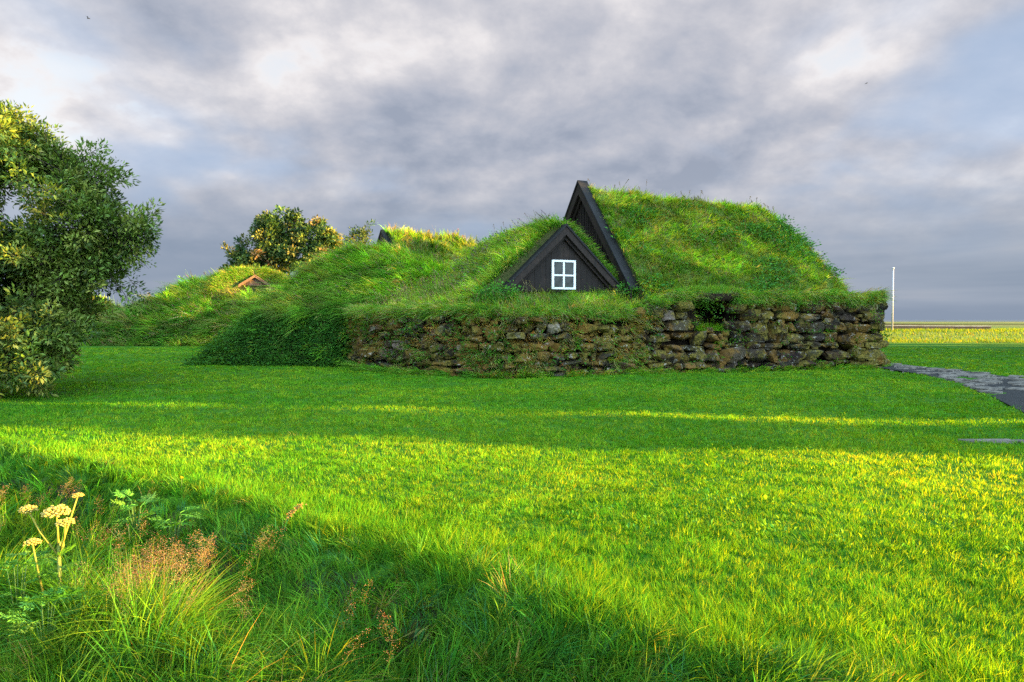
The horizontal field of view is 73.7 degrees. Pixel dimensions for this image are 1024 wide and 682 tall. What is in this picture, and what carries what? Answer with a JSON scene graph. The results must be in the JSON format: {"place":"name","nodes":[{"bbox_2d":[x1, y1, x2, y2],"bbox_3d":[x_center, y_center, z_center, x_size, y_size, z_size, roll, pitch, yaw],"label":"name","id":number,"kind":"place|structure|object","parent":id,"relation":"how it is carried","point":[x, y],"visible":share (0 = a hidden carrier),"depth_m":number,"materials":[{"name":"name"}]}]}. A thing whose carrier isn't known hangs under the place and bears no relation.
{"place":"outdoors","nodes":[
{"label":"outdoors","id":0,"kind":"place"},
{"bbox_2d":[0,322,1023,681],"bbox_3d":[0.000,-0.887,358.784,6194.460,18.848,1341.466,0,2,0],"label":"lawn","id":1,"kind":"structure","parent":0,"point":[998,346],"depth_m":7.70,"materials":[{"name":"green plant"}]},
{"bbox_2d":[0,548,62,628],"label":"wild angelica","id":2,"kind":"object","parent":1,"relation":"on","point":[38,557],"visible":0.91,"depth_m":4.15,"materials":[{"name":"green plant"}]},
{"bbox_2d":[0,585,97,664],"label":"wild angelica","id":3,"kind":"object","parent":1,"relation":"on","point":[53,598],"visible":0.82,"depth_m":3.89,"materials":[{"name":"green plant"}]},
{"bbox_2d":[17,492,83,608],"bbox_3d":[-2.807,1.377,4.142,0.342,0.820,0.383,-1,2,-26],"label":"angelica plant","id":4,"kind":"object","parent":1,"relation":"on","point":[61,549],"visible":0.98,"depth_m":4.16,"materials":[{"name":"yellow plant"}]},
{"bbox_2d":[0,274,101,398],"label":"willow shrub","id":5,"kind":"object","parent":1,"relation":"on","point":[32,339],"visible":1,"depth_m":13.88,"materials":[{"name":"green plant"}]},
{"bbox_2d":[0,99,165,331],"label":"willow tree","id":6,"kind":"object","parent":1,"relation":"on","point":[77,266],"visible":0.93,"depth_m":14.78,"materials":[{"name":"green plant"}]},
{"bbox_2d":[77,294,122,334],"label":"turf house","id":7,"kind":"structure","parent":1,"relation":"on","point":[113,304],"depth_m":53.17,"materials":[{"name":"green plant"}]},
{"bbox_2d":[111,489,163,540],"bbox_3d":[-3.208,1.510,5.787,0.484,0.475,0.444,2,2,44],"label":"wild angelica","id":8,"kind":"object","parent":1,"relation":"on","point":[129,493],"visible":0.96,"depth_m":5.76,"materials":[{"name":"green plant"}]},
{"bbox_2d":[71,269,274,346],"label":"turf house","id":9,"kind":"structure","parent":1,"relation":"on","point":[173,316],"depth_m":43.13,"materials":[{"name":"green plant"}]},
{"bbox_2d":[191,263,287,302],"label":"turf house","id":10,"kind":"structure","parent":9,"relation":"on","point":[219,281],"depth_m":46.03,"materials":[{"name":"green plant"}]},
{"bbox_2d":[147,506,202,550],"bbox_3d":[-2.686,1.534,5.459,0.402,0.373,0.377,-1,2,-36],"label":"wild angelica","id":11,"kind":"object","parent":1,"relation":"on","point":[161,520],"visible":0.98,"depth_m":5.44,"materials":[{"name":"green plant"}]},
{"bbox_2d":[0,477,399,680],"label":"flowering grass","id":12,"kind":"structure","parent":1,"relation":"on","point":[171,567],"depth_m":4.00,"materials":[{"name":"plant"}]},
{"bbox_2d":[219,204,346,278],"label":"rowan tree","id":13,"kind":"object","parent":1,"relation":"on","point":[281,246],"visible":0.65,"depth_m":55.41,"materials":[{"name":"green plant"}]},
{"bbox_2d":[279,503,306,531],"bbox_3d":[-1.689,1.363,5.245,0.227,0.245,0.060,0,2,0],"label":"dock plant","id":14,"kind":"object","parent":1,"relation":"on","point":[293,511],"visible":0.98,"depth_m":5.24,"materials":[{"name":"plant"}]},
{"bbox_2d":[169,230,453,367],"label":"turf house","id":15,"kind":"structure","parent":1,"relation":"on","point":[297,320],"depth_m":24.84,"materials":[{"name":"green plant"}]},
{"bbox_2d":[342,219,375,246],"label":"birch sapling","id":16,"kind":"object","parent":1,"relation":"on","point":[360,232],"visible":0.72,"depth_m":51.66,"materials":[{"name":"green plant"}]},
{"bbox_2d":[376,220,481,264],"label":"turf house","id":17,"kind":"structure","parent":1,"relation":"on","point":[446,246],"depth_m":38.12,"materials":[{"name":"green plant"}]},
{"bbox_2d":[0,430,999,681],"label":"tall grass","id":18,"kind":"structure","parent":1,"relation":"on","point":[234,648],"depth_m":3.92,"materials":[{"name":"green plant"}]},
{"bbox_2d":[329,291,671,378],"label":"dry stone wall","id":19,"kind":"structure","parent":1,"relation":"on","point":[382,338],"depth_m":19.49,"materials":[{"name":"brown stone"}]},
{"bbox_2d":[399,292,662,375],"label":"earth bank","id":20,"kind":"structure","parent":1,"relation":"on","point":[544,332],"depth_m":19.97,"materials":[{"name":"green plant"}]},
{"bbox_2d":[426,209,624,301],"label":"turf house","id":21,"kind":"structure","parent":20,"relation":"on","point":[552,253],"depth_m":21.54,"materials":[{"name":"green plant"}]},
{"bbox_2d":[551,260,575,289],"bbox_3d":[1.628,-2.090,21.525,0.830,0.920,0.061,-1,2,-22],"label":"window","id":22,"kind":"structure","parent":21,"relation":"in","point":[563,272],"depth_m":21.51,"materials":[{"name":"white paint"}]},
{"bbox_2d":[365,271,851,323],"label":"bank grass","id":23,"kind":"structure","parent":20,"relation":"on","point":[436,293],"depth_m":21.00,"materials":[{"name":"green plant"}]},
{"bbox_2d":[657,294,856,369],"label":"earth bank","id":24,"kind":"structure","parent":1,"relation":"on","point":[724,315],"depth_m":22.88,"materials":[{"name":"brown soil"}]},
{"bbox_2d":[564,178,858,310],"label":"turf house","id":25,"kind":"structure","parent":24,"relation":"on","point":[650,243],"depth_m":24.31,"materials":[{"name":"green plant"}]},
{"bbox_2d":[650,283,896,373],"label":"dry stone wall","id":26,"kind":"structure","parent":1,"relation":"on","point":[861,341],"depth_m":21.69,"materials":[{"name":"brown stone"}]},
{"bbox_2d":[891,267,894,330],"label":"flag pole","id":27,"kind":"object","parent":1,"relation":"on","point":[893,268],"visible":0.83,"depth_m":57.86,"materials":[{"name":"white metal"}]},
{"bbox_2d":[885,325,990,329],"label":"wall","id":28,"kind":"structure","parent":1,"relation":"on","point":[935,326],"depth_m":64.03,"materials":[{"name":"concrete"}]},
{"bbox_2d":[879,327,1023,342],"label":"dyke grass","id":29,"kind":"structure","parent":1,"relation":"on","point":[975,331],"depth_m":54.16,"materials":[{"name":"plant"}]},
{"bbox_2d":[0,0,1023,319],"label":"sky","id":30,"kind":"structure","parent":0,"point":[469,117],"materials":[{"name":"grey"}]},
{"bbox_2d":[880,363,1023,443],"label":"path","id":31,"kind":"structure","parent":0,"point":[1011,387],"depth_m":17.27,"materials":[{"name":"grey stone"}]},
{"bbox_2d":[884,320,1023,321],"bbox_3d":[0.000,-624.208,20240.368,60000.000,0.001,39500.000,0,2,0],"label":"sea","id":32,"kind":"structure","parent":0,"point":[954,320],"depth_m":3249.72,"materials":[{"name":"liquid"}]}
]}

